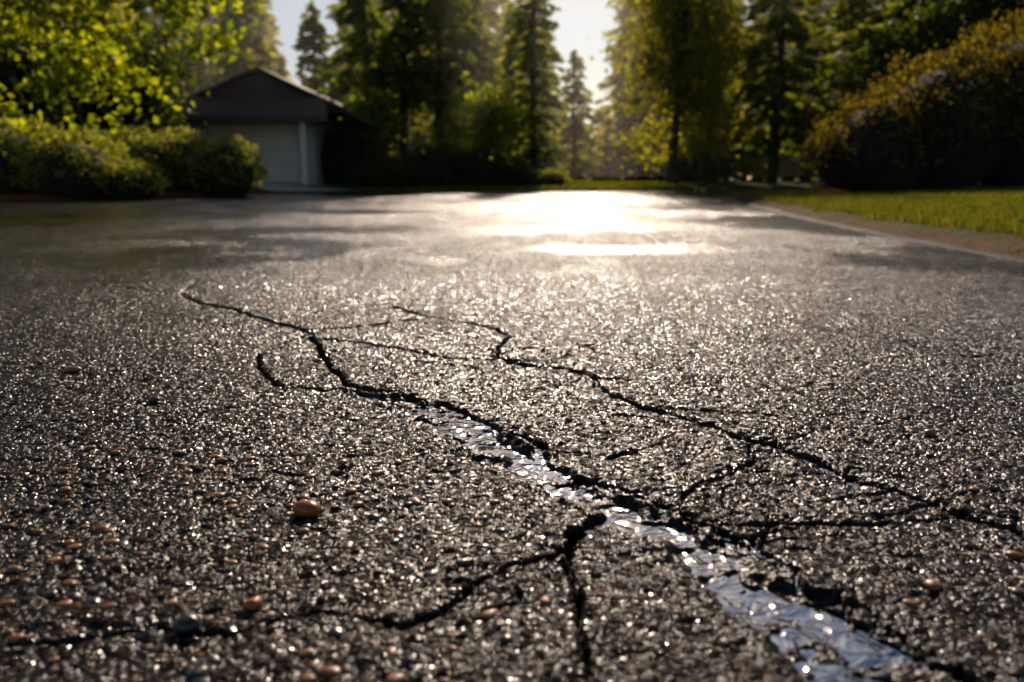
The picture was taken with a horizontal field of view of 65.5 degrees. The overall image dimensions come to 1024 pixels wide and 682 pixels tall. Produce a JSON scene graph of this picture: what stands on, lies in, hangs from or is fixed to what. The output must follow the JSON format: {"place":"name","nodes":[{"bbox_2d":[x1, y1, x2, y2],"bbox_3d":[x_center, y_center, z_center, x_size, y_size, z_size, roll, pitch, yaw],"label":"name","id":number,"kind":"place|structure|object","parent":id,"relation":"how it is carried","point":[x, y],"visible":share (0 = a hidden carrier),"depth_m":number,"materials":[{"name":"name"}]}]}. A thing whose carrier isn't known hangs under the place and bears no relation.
{"place":"outdoors","nodes":[
{"label":"outdoors","id":0,"kind":"place"},
{"bbox_2d":[253,182,347,190],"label":"concrete path","id":1,"kind":"structure","parent":0,"point":[281,186],"depth_m":23.51,"materials":[{"name":"grey concrete"}]},
{"bbox_2d":[120,0,878,178],"label":"sky","id":2,"kind":"structure","parent":0,"point":[579,21],"materials":[{"name":"white"}]},
{"bbox_2d":[0,191,1023,681],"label":"asphalt driveway","id":3,"kind":"structure","parent":0,"point":[360,279],"depth_m":1.27,"materials":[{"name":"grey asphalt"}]},
{"bbox_2d":[64,366,81,371],"bbox_3d":[-0.929,0.060,1.686,0.032,0.012,0.024,0,12,0],"label":"pebble","id":4,"kind":"object","parent":3,"relation":"on","point":[73,369],"visible":1,"depth_m":1.68,"materials":[{"name":"brown stone"}]},
{"bbox_2d":[148,396,160,402],"bbox_3d":[-0.653,0.106,1.456,0.023,0.012,0.019,0,12,0],"label":"pebble","id":5,"kind":"object","parent":3,"relation":"on","point":[153,399],"visible":1,"depth_m":1.45,"materials":[{"name":"grey stone"}]},
{"bbox_2d":[173,613,200,633],"bbox_3d":[-0.293,0.255,0.721,0.024,0.016,0.022,0,12,0],"label":"pebble","id":6,"kind":"object","parent":3,"relation":"on","point":[185,623],"visible":1,"depth_m":0.71,"materials":[{"name":"black stone"}]},
{"bbox_2d":[244,597,262,609],"bbox_3d":[-0.245,0.249,0.755,0.017,0.012,0.015,0,12,0],"label":"pebble","id":7,"kind":"object","parent":3,"relation":"on","point":[254,603],"visible":1,"depth_m":0.75,"materials":[{"name":"brown stone"}]},
{"bbox_2d":[292,500,320,517],"bbox_3d":[-0.249,0.203,0.965,0.036,0.020,0.027,0,12,0],"label":"pebble","id":8,"kind":"object","parent":3,"relation":"on","point":[308,508],"visible":1,"depth_m":0.96,"materials":[{"name":"brown stone"}]},
{"bbox_2d":[189,300,930,507],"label":"crack water","id":9,"kind":"structure","parent":3,"relation":"on","point":[605,394],"depth_m":1.46,"materials":[{"name":"black liquid"}]},
{"bbox_2d":[359,396,962,681],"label":"puddle water","id":10,"kind":"structure","parent":3,"relation":"on","point":[860,647],"depth_m":0.80,"materials":[{"name":"grey liquid"}]},
{"bbox_2d":[924,429,936,435],"bbox_3d":[0.667,0.145,1.269,0.022,0.010,0.016,0,12,0],"label":"pebble","id":11,"kind":"object","parent":3,"relation":"on","point":[931,432],"visible":1,"depth_m":1.26,"materials":[{"name":"brown stone"}]},
{"bbox_2d":[0,179,1023,256],"bbox_3d":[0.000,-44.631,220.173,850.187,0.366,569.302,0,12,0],"label":"ground","id":12,"kind":"structure","parent":0,"point":[987,241],"depth_m":8.79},
{"bbox_2d":[12,0,187,96],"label":"maple tree","id":13,"kind":"object","parent":12,"relation":"on","point":[120,10],"visible":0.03,"depth_m":25.42,"materials":[{"name":"green plant"}]},
{"bbox_2d":[0,28,206,143],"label":"oak tree","id":14,"kind":"object","parent":12,"relation":"on","point":[129,117],"visible":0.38,"depth_m":20.42,"materials":[{"name":"green plant"}]},
{"bbox_2d":[0,0,226,142],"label":"oak tree","id":15,"kind":"object","parent":12,"relation":"on","point":[9,70],"visible":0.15,"depth_m":20.90,"materials":[{"name":"green plant"}]},
{"bbox_2d":[205,0,283,83],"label":"conifer tree","id":16,"kind":"object","parent":12,"relation":"on","point":[239,65],"visible":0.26,"depth_m":37.55,"materials":[{"name":"green plant"}]},
{"bbox_2d":[160,115,346,184],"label":"walls","id":17,"kind":"structure","parent":12,"relation":"on","point":[315,132],"depth_m":25.85,"materials":[{"name":"paint"}]},
{"bbox_2d":[201,123,300,181],"bbox_3d":[-8.425,-6.199,25.789,3.150,2.090,0.065,0,12,0],"label":"garage door","id":18,"kind":"structure","parent":17,"relation":"attached to","point":[282,165],"depth_m":25.71,"materials":[{"name":"paint"}]},
{"bbox_2d":[196,122,308,183],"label":"trim","id":19,"kind":"structure","parent":17,"relation":"attached to","point":[303,152],"depth_m":25.07,"materials":[{"name":"white wood"}]},
{"bbox_2d":[151,66,386,130],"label":"roof","id":20,"kind":"structure","parent":17,"relation":"on","point":[314,104],"depth_m":24.98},
{"bbox_2d":[164,117,333,122],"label":"fascia","id":21,"kind":"structure","parent":20,"relation":"attached to","point":[256,119],"depth_m":24.56,"materials":[{"name":"grey wood"}]},
{"bbox_2d":[202,72,338,111],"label":"gable","id":22,"kind":"structure","parent":20,"relation":"attached to","point":[258,84],"depth_m":25.33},
{"bbox_2d":[291,0,346,120],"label":"conifer tree","id":23,"kind":"object","parent":12,"relation":"on","point":[313,26],"visible":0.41,"depth_m":35.87,"materials":[{"name":"green plant"}]},
{"bbox_2d":[313,0,424,165],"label":"conifer tree","id":24,"kind":"object","parent":12,"relation":"on","point":[358,19],"visible":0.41,"depth_m":29.58,"materials":[{"name":"green plant"}]},
{"bbox_2d":[330,78,422,158],"bbox_3d":[-4.723,-7.195,27.738,2.568,3.511,2.740,10,15,40],"label":"bush","id":25,"kind":"object","parent":12,"relation":"on","point":[376,114],"visible":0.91,"depth_m":27.34,"materials":[{"name":"green plant"}]},
{"bbox_2d":[356,0,447,161],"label":"conifer tree","id":26,"kind":"object","parent":12,"relation":"on","point":[405,75],"visible":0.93,"depth_m":28.16,"materials":[{"name":"green plant"}]},
{"bbox_2d":[399,0,478,152],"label":"conifer tree","id":27,"kind":"object","parent":12,"relation":"on","point":[441,21],"visible":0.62,"depth_m":29.16,"materials":[{"name":"green plant"}]},
{"bbox_2d":[417,0,511,161],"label":"conifer tree","id":28,"kind":"object","parent":12,"relation":"on","point":[477,45],"visible":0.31,"depth_m":34.46,"materials":[{"name":"green plant"}]},
{"bbox_2d":[401,139,538,186],"bbox_3d":[-1.445,-5.839,26.569,4.570,1.811,2.351,-2,12,-9],"label":"shrub","id":29,"kind":"object","parent":12,"relation":"on","point":[474,168],"visible":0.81,"depth_m":26.03,"materials":[{"name":"green plant"}]},
{"bbox_2d":[420,76,535,166],"bbox_3d":[-1.180,-7.311,27.725,3.981,3.790,3.126,0,12,0],"label":"bush","id":30,"kind":"object","parent":12,"relation":"on","point":[487,114],"visible":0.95,"depth_m":27.18,"materials":[{"name":"green plant"}]},
{"bbox_2d":[0,184,1021,245],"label":"mulch","id":31,"kind":"object","parent":12,"relation":"on","point":[29,195],"visible":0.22,"depth_m":14.79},
{"bbox_2d":[0,115,172,199],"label":"shrub","id":32,"kind":"object","parent":31,"relation":"on","point":[57,165],"visible":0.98,"depth_m":14.64,"materials":[{"name":"green plant"}]},
{"bbox_2d":[0,0,265,153],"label":"maple tree","id":33,"kind":"object","parent":31,"relation":"on","point":[15,31],"visible":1,"depth_m":12.12,"materials":[{"name":"green plant"}]},
{"bbox_2d":[79,123,269,196],"bbox_3d":[-7.665,-3.892,17.794,4.537,1.887,2.448,0,12,0],"label":"shrub","id":34,"kind":"object","parent":31,"relation":"on","point":[211,168],"visible":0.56,"depth_m":17.26,"materials":[{"name":"green plant"}]},
{"bbox_2d":[794,2,1023,192],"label":"shrub","id":35,"kind":"object","parent":31,"relation":"on","point":[951,126],"visible":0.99,"depth_m":14.37,"materials":[{"name":"green plant"}]},
{"bbox_2d":[55,0,1000,180],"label":"distant woodland","id":36,"kind":"object","parent":12,"relation":"on","point":[728,167],"visible":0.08,"depth_m":49.74,"materials":[{"name":"green plant"}]},
{"bbox_2d":[496,0,572,176],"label":"conifer tree","id":37,"kind":"object","parent":12,"relation":"on","point":[535,54],"visible":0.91,"depth_m":35.13,"materials":[{"name":"green plant"}]},
{"bbox_2d":[526,168,572,185],"bbox_3d":[0.683,-5.534,26.992,2.762,0.770,1.520,-2,12,-8],"label":"shrub","id":38,"kind":"object","parent":12,"relation":"on","point":[548,176],"visible":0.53,"depth_m":26.68,"materials":[{"name":"green plant"}]},
{"bbox_2d":[549,50,609,180],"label":"conifer tree","id":39,"kind":"object","parent":12,"relation":"on","point":[578,129],"visible":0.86,"depth_m":46.02,"materials":[{"name":"green plant"}]},
{"bbox_2d":[589,0,764,182],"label":"alder tree","id":40,"kind":"object","parent":12,"relation":"on","point":[683,76],"visible":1,"depth_m":27.81,"materials":[{"name":"leaves"},{"name":"bark"}]},
{"bbox_2d":[625,0,794,181],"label":"alder tree","id":41,"kind":"object","parent":12,"relation":"on","point":[708,149],"visible":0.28,"depth_m":31.73,"materials":[{"name":"green plant"}]},
{"bbox_2d":[719,0,826,183],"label":"conifer tree","id":42,"kind":"object","parent":12,"relation":"on","point":[773,93],"visible":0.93,"depth_m":29.29,"materials":[{"name":"green plant"}]},
{"bbox_2d":[779,0,908,181],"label":"conifer tree","id":43,"kind":"object","parent":12,"relation":"on","point":[854,9],"visible":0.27,"depth_m":28.43,"materials":[{"name":"green plant"}]},
{"bbox_2d":[731,197,1023,262],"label":"kerb","id":44,"kind":"structure","parent":12,"relation":"on","point":[976,251],"depth_m":5.28,"materials":[{"name":"concrete"}]},
{"bbox_2d":[831,0,956,138],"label":"conifer tree","id":45,"kind":"object","parent":12,"relation":"on","point":[877,18],"visible":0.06,"depth_m":23.83,"materials":[{"name":"green plant"}]},
{"bbox_2d":[815,0,1017,127],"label":"oak tree","id":46,"kind":"object","parent":12,"relation":"on","point":[890,45],"visible":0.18,"depth_m":19.94,"materials":[{"name":"green plant"}]},
{"bbox_2d":[856,0,1023,75],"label":"oak tree","id":47,"kind":"object","parent":12,"relation":"on","point":[979,8],"visible":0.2,"depth_m":19.84,"materials":[{"name":"green plant"}]},
{"bbox_2d":[295,180,1023,238],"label":"grass","id":48,"kind":"structure","parent":0,"point":[966,208],"depth_m":9.70,"materials":[{"name":"green plant"}]}
]}

